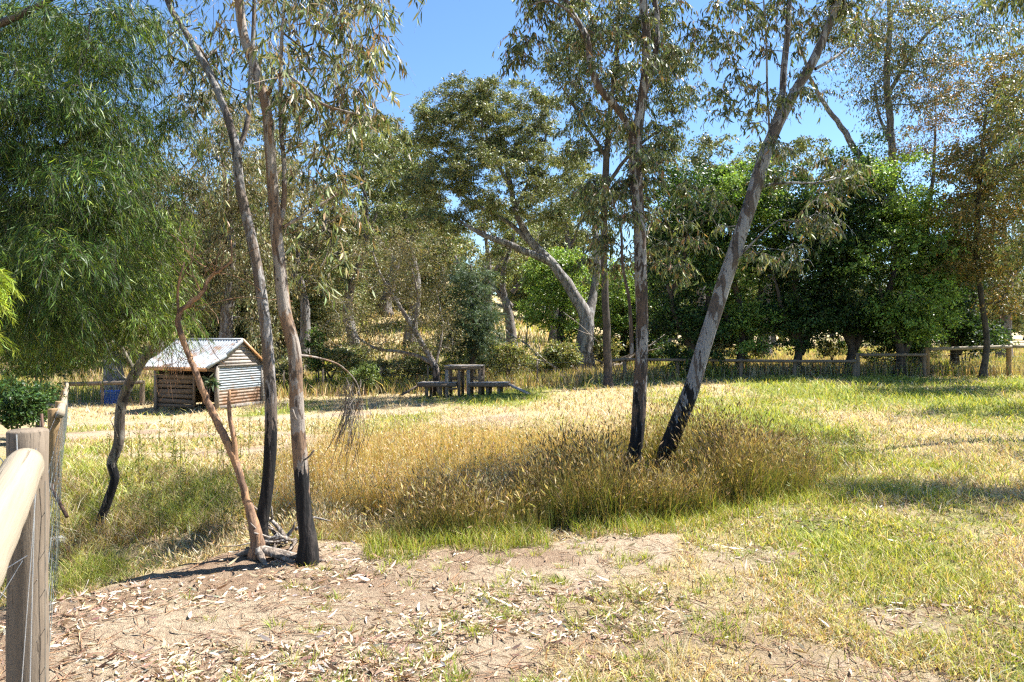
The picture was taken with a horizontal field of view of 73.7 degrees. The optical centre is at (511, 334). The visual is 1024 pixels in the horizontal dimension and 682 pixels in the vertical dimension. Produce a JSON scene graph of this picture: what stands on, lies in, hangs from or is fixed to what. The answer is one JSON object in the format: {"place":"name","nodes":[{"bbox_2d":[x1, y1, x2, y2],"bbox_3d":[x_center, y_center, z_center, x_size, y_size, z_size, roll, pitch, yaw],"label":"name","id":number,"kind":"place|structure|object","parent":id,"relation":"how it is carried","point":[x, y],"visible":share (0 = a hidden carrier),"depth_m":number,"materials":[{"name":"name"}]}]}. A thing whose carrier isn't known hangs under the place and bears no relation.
{"place":"outdoors","nodes":[
{"label":"outdoors","id":0,"kind":"place"},
{"bbox_2d":[124,405,837,577],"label":"golden grass","id":1,"kind":"structure","parent":0,"point":[347,504],"depth_m":8.19,"materials":[{"name":"beige plant"}]},
{"bbox_2d":[0,270,1023,681],"bbox_3d":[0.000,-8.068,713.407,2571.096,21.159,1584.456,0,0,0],"label":"ground","id":2,"kind":"structure","parent":0,"point":[178,616],"depth_m":4.32,"materials":[{"name":"beige soil"}]},
{"bbox_2d":[0,266,22,357],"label":"wattle bush","id":3,"kind":"object","parent":2,"relation":"on","point":[5,276],"visible":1,"depth_m":3.29,"materials":[{"name":"green plant"}]},
{"bbox_2d":[0,370,65,429],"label":"shrub","id":4,"kind":"object","parent":2,"relation":"on","point":[12,414],"visible":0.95,"depth_m":12.24,"materials":[{"name":"green plant"}]},
{"bbox_2d":[0,382,68,681],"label":"rail fence","id":5,"kind":"object","parent":2,"relation":"on","point":[31,464],"visible":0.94,"depth_m":2.76,"materials":[{"name":"brown wood"}]},
{"bbox_2d":[1,332,83,426],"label":"shrub","id":6,"kind":"object","parent":2,"relation":"on","point":[31,376],"visible":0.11,"depth_m":13.84,"materials":[{"name":"green plant"}]},
{"bbox_2d":[0,161,105,372],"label":"gum tree","id":7,"kind":"object","parent":2,"relation":"on","point":[33,223],"visible":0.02,"depth_m":36.83,"materials":[{"name":"green plant"}]},
{"bbox_2d":[65,380,144,404],"bbox_3d":[-14.258,2.137,23.957,2.719,1.083,0.258,0,0,0],"label":"cross fence","id":8,"kind":"object","parent":2,"relation":"on","point":[141,394],"visible":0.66,"depth_m":23.93,"materials":[{"name":"wood"}]},
{"bbox_2d":[0,195,219,530],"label":"wattle tree","id":9,"kind":"object","parent":2,"relation":"on","point":[154,333],"visible":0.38,"depth_m":5.81,"materials":[{"name":"green plant"}]},
{"bbox_2d":[100,390,119,403],"bbox_3d":[-14.350,2.235,24.600,0.879,0.460,0.879,0,0,0],"label":"tub","id":10,"kind":"object","parent":2,"relation":"on","point":[107,396],"visible":0.44,"depth_m":24.27,"materials":[{"name":"blue plastic"}]},
{"bbox_2d":[0,0,232,391],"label":"wattle tree","id":11,"kind":"object","parent":2,"relation":"on","point":[55,166],"visible":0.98,"depth_m":4.17,"materials":[{"name":"green plant"}]},
{"bbox_2d":[52,142,206,401],"bbox_3d":[-15.041,-2.572,26.289,6.088,10.472,5.200,0,0,-23],"label":"gum tree","id":12,"kind":"object","parent":2,"relation":"on","point":[109,377],"visible":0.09,"depth_m":26.30,"materials":[{"name":"green plant"}]},
{"bbox_2d":[66,129,217,366],"bbox_3d":[-21.398,-5.130,39.983,8.558,14.656,6.348,0,0,0],"label":"gum tree","id":13,"kind":"object","parent":2,"relation":"on","point":[165,206],"visible":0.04,"depth_m":39.79,"materials":[{"name":"green plant"}]},
{"bbox_2d":[0,451,399,606],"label":"hollow grass","id":14,"kind":"structure","parent":2,"relation":"on","point":[63,587],"depth_m":6.72,"materials":[{"name":"plant"}]},
{"bbox_2d":[143,338,263,410],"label":"shed","id":15,"kind":"structure","parent":2,"relation":"on","point":[242,379],"depth_m":21.95,"materials":[{"name":"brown metal"}]},
{"bbox_2d":[201,373,222,411],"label":"shrub","id":16,"kind":"object","parent":2,"relation":"on","point":[212,383],"visible":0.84,"depth_m":20.92,"materials":[{"name":"green plant"}]},
{"bbox_2d":[108,0,321,545],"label":"gum tree","id":17,"kind":"object","parent":2,"relation":"on","point":[207,69],"visible":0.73,"depth_m":5.58,"materials":[{"name":"green plant"}]},
{"bbox_2d":[181,285,249,339],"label":"slope gum tree","id":18,"kind":"object","parent":2,"relation":"on","point":[214,335],"visible":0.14,"depth_m":42.42,"materials":[{"name":"green plant"}]},
{"bbox_2d":[120,83,323,379],"bbox_3d":[-11.766,-3.658,26.970,8.227,12.518,5.407,0,0,0],"label":"gum tree","id":19,"kind":"object","parent":2,"relation":"on","point":[230,286],"visible":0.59,"depth_m":26.52,"materials":[{"name":"green plant"}]},
{"bbox_2d":[143,206,305,560],"bbox_3d":[-2.106,0.399,4.928,1.236,2.645,0.187,0,0,6],"label":"dead sapling","id":20,"kind":"object","parent":2,"relation":"on","point":[257,540],"visible":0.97,"depth_m":4.88,"materials":[{"name":"brown wood"}]},
{"bbox_2d":[171,221,294,337],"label":"slope gum tree","id":21,"kind":"object","parent":2,"relation":"on","point":[236,311],"visible":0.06,"depth_m":43.37,"materials":[{"name":"green plant"}]},
{"bbox_2d":[208,88,316,352],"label":"gum tree","id":22,"kind":"object","parent":2,"relation":"on","point":[261,130],"visible":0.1,"depth_m":44.33,"materials":[{"name":"green plant"}]},
{"bbox_2d":[222,505,329,550],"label":"fallen branches","id":23,"kind":"object","parent":2,"relation":"on","point":[279,536],"visible":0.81,"depth_m":5.11,"materials":[{"name":"grey wood"}]},
{"bbox_2d":[235,263,324,348],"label":"slope gum tree","id":24,"kind":"object","parent":2,"relation":"on","point":[296,326],"visible":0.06,"depth_m":44.18,"materials":[{"name":"green plant"}]},
{"bbox_2d":[234,545,328,564],"bbox_3d":[-1.651,1.577,4.853,0.701,0.158,0.200,0,0,-3],"label":"tree root","id":25,"kind":"object","parent":2,"relation":"on","point":[261,552],"visible":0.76,"depth_m":4.83,"materials":[{"name":"brown plant"}]},
{"bbox_2d":[275,363,288,389],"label":"scrub bush","id":26,"kind":"object","parent":2,"relation":"on","point":[279,369],"visible":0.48,"depth_m":27.42,"materials":[{"name":"green plant"}]},
{"bbox_2d":[249,129,357,372],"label":"gum tree","id":27,"kind":"object","parent":2,"relation":"on","point":[305,311],"visible":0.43,"depth_m":37.72,"materials":[{"name":"green plant"}]},
{"bbox_2d":[278,273,342,344],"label":"slope gum tree","id":28,"kind":"object","parent":2,"relation":"on","point":[316,311],"visible":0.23,"depth_m":45.25,"materials":[{"name":"green plant"}]},
{"bbox_2d":[280,256,345,341],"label":"slope gum tree","id":29,"kind":"object","parent":2,"relation":"on","point":[312,315],"visible":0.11,"depth_m":47.13,"materials":[{"name":"green plant"}]},
{"bbox_2d":[302,324,329,383],"bbox_3d":[-7.713,0.960,26.982,1.115,2.813,1.038,0,0,-27],"label":"shrub","id":30,"kind":"object","parent":2,"relation":"on","point":[308,344],"visible":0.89,"depth_m":26.95,"materials":[{"name":"green plant"}]},
{"bbox_2d":[212,0,426,566],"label":"gum tree","id":31,"kind":"object","parent":2,"relation":"on","point":[308,551],"visible":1,"depth_m":4.83,"materials":[{"name":"green plant"}]},
{"bbox_2d":[292,214,357,262],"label":"slope gum tree","id":32,"kind":"object","parent":2,"relation":"on","point":[310,225],"visible":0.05,"depth_m":66.80,"materials":[{"name":"green plant"}]},
{"bbox_2d":[303,256,361,332],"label":"slope gum tree","id":33,"kind":"object","parent":2,"relation":"on","point":[331,281],"visible":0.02,"depth_m":49.66,"materials":[{"name":"green plant"}]},
{"bbox_2d":[302,342,367,386],"bbox_3d":[-7.218,1.336,27.496,3.351,2.069,1.993,0,0,11],"label":"scrub bush","id":34,"kind":"object","parent":2,"relation":"on","point":[342,355],"visible":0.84,"depth_m":27.21,"materials":[{"name":"green plant"}]},
{"bbox_2d":[300,122,410,346],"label":"gum tree","id":35,"kind":"object","parent":2,"relation":"on","point":[381,174],"visible":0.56,"depth_m":41.60,"materials":[{"name":"green plant"}]},
{"bbox_2d":[328,341,382,377],"bbox_3d":[-7.360,1.335,31.841,2.027,2.105,3.444,0,0,27],"label":"scrub bush","id":36,"kind":"object","parent":2,"relation":"on","point":[367,355],"visible":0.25,"depth_m":31.66,"materials":[{"name":"green plant"}]},
{"bbox_2d":[346,361,385,393],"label":"shrub","id":37,"kind":"object","parent":2,"relation":"on","point":[369,370],"visible":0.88,"depth_m":25.35,"materials":[{"name":"green plant"}]},
{"bbox_2d":[351,258,384,312],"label":"slope gum tree","id":38,"kind":"object","parent":2,"relation":"on","point":[369,297],"visible":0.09,"depth_m":59.48,"materials":[{"name":"green plant"}]},
{"bbox_2d":[329,109,445,346],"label":"gum tree","id":39,"kind":"object","parent":2,"relation":"on","point":[404,158],"visible":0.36,"depth_m":45.01,"materials":[{"name":"green plant"}]},
{"bbox_2d":[308,215,473,395],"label":"tea tree","id":40,"kind":"object","parent":2,"relation":"on","point":[422,343],"visible":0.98,"depth_m":23.47,"materials":[{"name":"green plant"}]},
{"bbox_2d":[348,114,441,316],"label":"gum tree","id":41,"kind":"object","parent":2,"relation":"on","point":[385,308],"visible":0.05,"depth_m":59.51,"materials":[{"name":"green plant"}]},
{"bbox_2d":[379,239,430,307],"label":"slope gum tree","id":42,"kind":"object","parent":2,"relation":"on","point":[400,265],"visible":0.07,"depth_m":65.66,"materials":[{"name":"green plant"}]},
{"bbox_2d":[370,355,443,380],"bbox_3d":[-4.388,1.489,28.081,3.324,1.485,2.817,0,0,0],"label":"shrub","id":43,"kind":"object","parent":2,"relation":"on","point":[395,366],"visible":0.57,"depth_m":27.43,"materials":[{"name":"green plant"}]},
{"bbox_2d":[397,353,438,387],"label":"scrub bush","id":44,"kind":"object","parent":2,"relation":"on","point":[411,361],"visible":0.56,"depth_m":27.31,"materials":[{"name":"green plant"}]},
{"bbox_2d":[399,339,444,369],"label":"scrub bush","id":45,"kind":"object","parent":2,"relation":"on","point":[413,350],"visible":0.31,"depth_m":34.84,"materials":[{"name":"green plant"}]},
{"bbox_2d":[275,361,603,393],"bbox_3d":[-2.922,1.720,26.300,13.150,1.427,0.067,0,0,0],"label":"wire fence","id":46,"kind":"object","parent":2,"relation":"on","point":[427,374],"visible":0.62,"depth_m":26.29,"materials":[{"name":"grey metal"}]},
{"bbox_2d":[390,227,495,323],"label":"slope gum tree","id":47,"kind":"object","parent":2,"relation":"on","point":[463,249],"visible":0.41,"depth_m":53.80,"materials":[{"name":"green plant"}]},
{"bbox_2d":[420,223,480,295],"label":"gum tree","id":48,"kind":"object","parent":2,"relation":"on","point":[462,237],"visible":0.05,"depth_m":78.79,"materials":[{"name":"green plant"}]},
{"bbox_2d":[440,355,477,374],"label":"scrub bush","id":49,"kind":"object","parent":2,"relation":"on","point":[455,362],"visible":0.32,"depth_m":29.91,"materials":[{"name":"green plant"}]},
{"bbox_2d":[401,365,530,397],"bbox_3d":[-1.445,1.589,22.983,4.649,1.126,0.852,0,0,0],"label":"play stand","id":50,"kind":"object","parent":2,"relation":"on","point":[448,384],"visible":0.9,"depth_m":22.76,"materials":[{"name":"brown wood"}]},
{"bbox_2d":[426,255,514,373],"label":"casuarina tree","id":51,"kind":"object","parent":2,"relation":"on","point":[479,329],"visible":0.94,"depth_m":26.59,"materials":[{"name":"green plant"}]},
{"bbox_2d":[165,525,801,681],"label":"weeds","id":52,"kind":"object","parent":2,"relation":"on","point":[558,579],"visible":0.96,"depth_m":3.84,"materials":[{"name":"green plant"}]},
{"bbox_2d":[96,373,886,545],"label":"weed stalks","id":53,"kind":"object","parent":2,"relation":"on","point":[239,457],"visible":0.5,"depth_m":8.54,"materials":[{"name":"brown plant"}]},
{"bbox_2d":[454,188,529,340],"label":"gum tree","id":54,"kind":"object","parent":2,"relation":"on","point":[487,258],"visible":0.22,"depth_m":43.86,"materials":[{"name":"green plant"}]},
{"bbox_2d":[393,69,600,374],"bbox_3d":[-0.622,-4.812,30.369,9.439,13.658,6.746,0,0,0],"label":"red gum tree","id":55,"kind":"object","parent":2,"relation":"on","point":[492,152],"visible":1,"depth_m":30.16,"materials":[{"name":"green plant"}]},
{"bbox_2d":[460,346,551,376],"bbox_3d":[-0.341,1.251,29.073,4.109,1.659,3.608,0,0,0],"label":"shrub","id":56,"kind":"object","parent":2,"relation":"on","point":[496,369],"visible":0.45,"depth_m":28.41,"materials":[{"name":"green plant"}]},
{"bbox_2d":[492,242,523,310],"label":"gum tree","id":57,"kind":"object","parent":2,"relation":"on","point":[508,281],"visible":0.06,"depth_m":83.76,"materials":[{"name":"green plant"}]},
{"bbox_2d":[485,338,535,379],"bbox_3d":[-0.160,1.091,27.167,1.896,1.969,2.985,0,0,-26],"label":"scrub bush","id":58,"kind":"object","parent":2,"relation":"on","point":[513,350],"visible":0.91,"depth_m":26.87,"materials":[{"name":"green plant"}]},
{"bbox_2d":[0,368,1023,681],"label":"short grass","id":59,"kind":"structure","parent":2,"relation":"on","point":[896,650],"depth_m":6.72,"materials":[{"name":"green plant"}]},
{"bbox_2d":[0,302,1023,403],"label":"meadow grass","id":60,"kind":"structure","parent":2,"relation":"on","point":[939,366],"depth_m":27.39,"materials":[{"name":"plant"}]},
{"bbox_2d":[0,462,1023,681],"bbox_3d":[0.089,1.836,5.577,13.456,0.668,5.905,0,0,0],"label":"leaf litter","id":61,"kind":"object","parent":2,"relation":"on","point":[171,655],"visible":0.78,"depth_m":3.68,"materials":[{"name":"brown plant"}]},
{"bbox_2d":[467,194,562,361],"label":"gum tree","id":62,"kind":"object","parent":2,"relation":"on","point":[504,271],"visible":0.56,"depth_m":38.83,"materials":[{"name":"green plant"}]},
{"bbox_2d":[499,264,539,315],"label":"gum tree","id":63,"kind":"object","parent":2,"relation":"on","point":[517,295],"visible":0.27,"depth_m":72.36,"materials":[{"name":"green plant"}]},
{"bbox_2d":[513,220,589,316],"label":"gum tree","id":64,"kind":"object","parent":2,"relation":"on","point":[562,244],"visible":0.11,"depth_m":69.45,"materials":[{"name":"green plant"}]},
{"bbox_2d":[534,347,583,371],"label":"shrub","id":65,"kind":"object","parent":2,"relation":"on","point":[560,365],"visible":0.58,"depth_m":29.15,"materials":[{"name":"green plant"}]},
{"bbox_2d":[512,218,609,325],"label":"gum tree","id":66,"kind":"object","parent":2,"relation":"on","point":[583,245],"visible":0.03,"depth_m":71.25,"materials":[{"name":"green plant"}]},
{"bbox_2d":[543,342,579,366],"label":"scrub bush","id":67,"kind":"object","parent":2,"relation":"on","point":[555,359],"visible":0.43,"depth_m":29.19,"materials":[{"name":"green plant"}]},
{"bbox_2d":[541,339,583,370],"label":"scrub bush","id":68,"kind":"object","parent":2,"relation":"on","point":[571,349],"visible":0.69,"depth_m":29.13,"materials":[{"name":"green plant"}]},
{"bbox_2d":[509,140,619,342],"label":"gum tree","id":69,"kind":"object","parent":2,"relation":"on","point":[578,235],"visible":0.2,"depth_m":49.65,"materials":[{"name":"green plant"}]},
{"bbox_2d":[512,243,650,345],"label":"elm tree","id":70,"kind":"object","parent":2,"relation":"on","point":[556,299],"visible":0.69,"depth_m":32.33,"materials":[{"name":"green plant"}]},
{"bbox_2d":[505,312,663,374],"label":"fallen branches","id":71,"kind":"object","parent":2,"relation":"on","point":[602,362],"visible":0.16,"depth_m":30.80,"materials":[{"name":"wood"}]},
{"bbox_2d":[491,0,724,471],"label":"gum tree","id":72,"kind":"object","parent":2,"relation":"on","point":[637,216],"visible":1,"depth_m":7.99,"materials":[{"name":"green plant"}]},
{"bbox_2d":[350,472,865,561],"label":"fringe grass","id":73,"kind":"structure","parent":2,"relation":"on","point":[516,540],"depth_m":5.41,"materials":[{"name":"plant"}]},
{"bbox_2d":[593,334,626,368],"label":"scrub bush","id":74,"kind":"object","parent":2,"relation":"on","point":[598,345],"visible":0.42,"depth_m":30.92,"materials":[{"name":"green plant"}]},
{"bbox_2d":[531,0,710,387],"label":"gum tree","id":75,"kind":"object","parent":2,"relation":"on","point":[661,134],"visible":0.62,"depth_m":23.83,"materials":[{"name":"green plant"}]},
{"bbox_2d":[594,226,693,364],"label":"elm tree","id":76,"kind":"object","parent":2,"relation":"on","point":[652,338],"visible":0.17,"depth_m":33.30,"materials":[{"name":"green plant"}]},
{"bbox_2d":[563,142,751,376],"bbox_3d":[6.210,-2.899,27.778,8.234,9.534,6.080,0,0,0],"label":"tree","id":77,"kind":"object","parent":2,"relation":"on","point":[680,318],"visible":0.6,"depth_m":26.92,"materials":[{"name":"green plant"}]},
{"bbox_2d":[621,254,713,342],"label":"gum tree","id":78,"kind":"object","parent":2,"relation":"on","point":[670,340],"visible":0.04,"depth_m":70.10,"materials":[{"name":"green plant"}]},
{"bbox_2d":[645,129,739,305],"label":"gum tree","id":79,"kind":"object","parent":2,"relation":"on","point":[704,142],"visible":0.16,"depth_m":47.38,"materials":[{"name":"green plant"}]},
{"bbox_2d":[651,339,747,367],"bbox_3d":[8.281,0.767,29.471,3.682,1.975,3.449,0,0,-32],"label":"shrub","id":80,"kind":"object","parent":2,"relation":"on","point":[725,356],"visible":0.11,"depth_m":29.14,"materials":[{"name":"green plant"}]},
{"bbox_2d":[709,332,733,371],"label":"scrub bush","id":81,"kind":"object","parent":2,"relation":"on","point":[722,344],"visible":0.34,"depth_m":27.46,"materials":[{"name":"green plant"}]},
{"bbox_2d":[689,248,766,343],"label":"gum tree","id":82,"kind":"object","parent":2,"relation":"on","point":[754,292],"visible":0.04,"depth_m":69.93,"materials":[{"name":"green plant"}]},
{"bbox_2d":[612,357,856,378],"bbox_3d":[8.335,1.470,26.132,9.236,1.150,0.495,0,0,9],"label":"rail fence","id":83,"kind":"object","parent":2,"relation":"on","point":[794,362],"visible":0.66,"depth_m":25.85,"materials":[{"name":"wood"}]},
{"bbox_2d":[676,157,798,374],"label":"tree","id":84,"kind":"object","parent":2,"relation":"on","point":[745,342],"visible":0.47,"depth_m":26.98,"materials":[{"name":"green plant"}]},
{"bbox_2d":[731,347,768,365],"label":"scrub bush","id":85,"kind":"object","parent":2,"relation":"on","point":[754,353],"visible":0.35,"depth_m":29.47,"materials":[{"name":"green plant"}]},
{"bbox_2d":[531,448,1023,681],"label":"long grass","id":86,"kind":"structure","parent":2,"relation":"on","point":[672,663],"depth_m":4.23,"materials":[{"name":"plant"}]},
{"bbox_2d":[727,134,833,355],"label":"gum tree","id":87,"kind":"object","parent":2,"relation":"on","point":[801,143],"visible":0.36,"depth_m":43.35,"materials":[{"name":"green plant"}]},
{"bbox_2d":[655,0,913,470],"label":"gum tree","id":88,"kind":"object","parent":2,"relation":"on","point":[783,103],"visible":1,"depth_m":8.10,"materials":[{"name":"green plant"}]},
{"bbox_2d":[714,152,886,374],"bbox_3d":[10.992,-2.955,27.038,5.643,9.357,5.934,0,0,-41],"label":"tree","id":89,"kind":"object","parent":2,"relation":"on","point":[793,286],"visible":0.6,"depth_m":26.44,"materials":[{"name":"green plant"}]},
{"bbox_2d":[810,335,847,359],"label":"scrub bush","id":90,"kind":"object","parent":2,"relation":"on","point":[834,345],"visible":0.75,"depth_m":29.55,"materials":[{"name":"green plant"}]},
{"bbox_2d":[791,125,930,371],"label":"tree","id":91,"kind":"object","parent":2,"relation":"on","point":[853,339],"visible":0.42,"depth_m":26.42,"materials":[{"name":"green plant"}]},
{"bbox_2d":[836,257,897,345],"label":"gum tree","id":92,"kind":"object","parent":2,"relation":"on","point":[885,284],"visible":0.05,"depth_m":74.35,"materials":[{"name":"green plant"}]},
{"bbox_2d":[835,321,932,364],"bbox_3d":[16.181,0.442,29.748,4.484,2.426,3.759,0,0,0],"label":"shrub","id":93,"kind":"object","parent":2,"relation":"on","point":[870,358],"visible":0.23,"depth_m":29.22,"materials":[{"name":"green plant"}]},
{"bbox_2d":[856,353,926,376],"bbox_3d":[14.341,1.245,25.748,2.914,1.116,0.259,0,0,-8],"label":"rail fence","id":94,"kind":"object","parent":2,"relation":"on","point":[923,355],"visible":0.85,"depth_m":25.68,"materials":[{"name":"wood"}]},
{"bbox_2d":[816,145,981,375],"bbox_3d":[14.835,-2.740,26.567,5.930,8.988,5.961,0,0,0],"label":"tree","id":95,"kind":"object","parent":2,"relation":"on","point":[920,321],"visible":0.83,"depth_m":25.51,"materials":[{"name":"green plant"}]},
{"bbox_2d":[792,0,1023,364],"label":"gum tree","id":96,"kind":"object","parent":2,"relation":"on","point":[903,48],"visible":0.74,"depth_m":30.68,"materials":[{"name":"green plant"}]},
{"bbox_2d":[885,45,988,370],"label":"gum tree","id":97,"kind":"object","parent":2,"relation":"on","point":[935,120],"visible":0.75,"depth_m":27.88,"materials":[{"name":"green plant"}]},
{"bbox_2d":[883,142,1022,370],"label":"tree","id":98,"kind":"object","parent":2,"relation":"on","point":[967,335],"visible":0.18,"depth_m":27.57,"materials":[{"name":"green plant"}]},
{"bbox_2d":[900,42,1023,378],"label":"gum tree","id":99,"kind":"object","parent":2,"relation":"on","point":[979,264],"visible":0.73,"depth_m":24.84,"materials":[{"name":"green plant"}]},
{"bbox_2d":[925,345,1023,375],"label":"rail fence","id":100,"kind":"object","parent":2,"relation":"on","point":[1008,348],"visible":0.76,"depth_m":26.16,"materials":[{"name":"brown wood"}]},
{"bbox_2d":[949,0,1023,167],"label":"gum tree","id":101,"kind":"object","parent":2,"relation":"on","point":[988,4],"visible":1,"depth_m":13.21,"materials":[{"name":"green plant"}]},
{"bbox_2d":[963,178,1023,358],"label":"gum tree","id":102,"kind":"object","parent":2,"relation":"on","point":[1008,324],"visible":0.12,"depth_m":39.75,"materials":[{"name":"green plant"}]},
{"bbox_2d":[966,239,1023,335],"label":"gum tree","id":103,"kind":"object","parent":2,"relation":"on","point":[1020,326],"visible":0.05,"depth_m":73.61,"materials":[{"name":"green plant"}]},
{"bbox_2d":[971,45,1023,290],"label":"gum tree","id":104,"kind":"object","parent":2,"relation":"on","point":[1013,253],"visible":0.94,"depth_m":21.37,"materials":[{"name":"green plant"}]},
{"bbox_2d":[0,0,1023,293],"label":"sky","id":105,"kind":"structure","parent":0,"point":[453,36],"materials":[{"name":"blue"}]},
{"bbox_2d":[351,392,867,548],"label":"seeding grass","id":106,"kind":"structure","parent":0,"point":[597,486],"depth_m":6.12,"materials":[{"name":"plant"}]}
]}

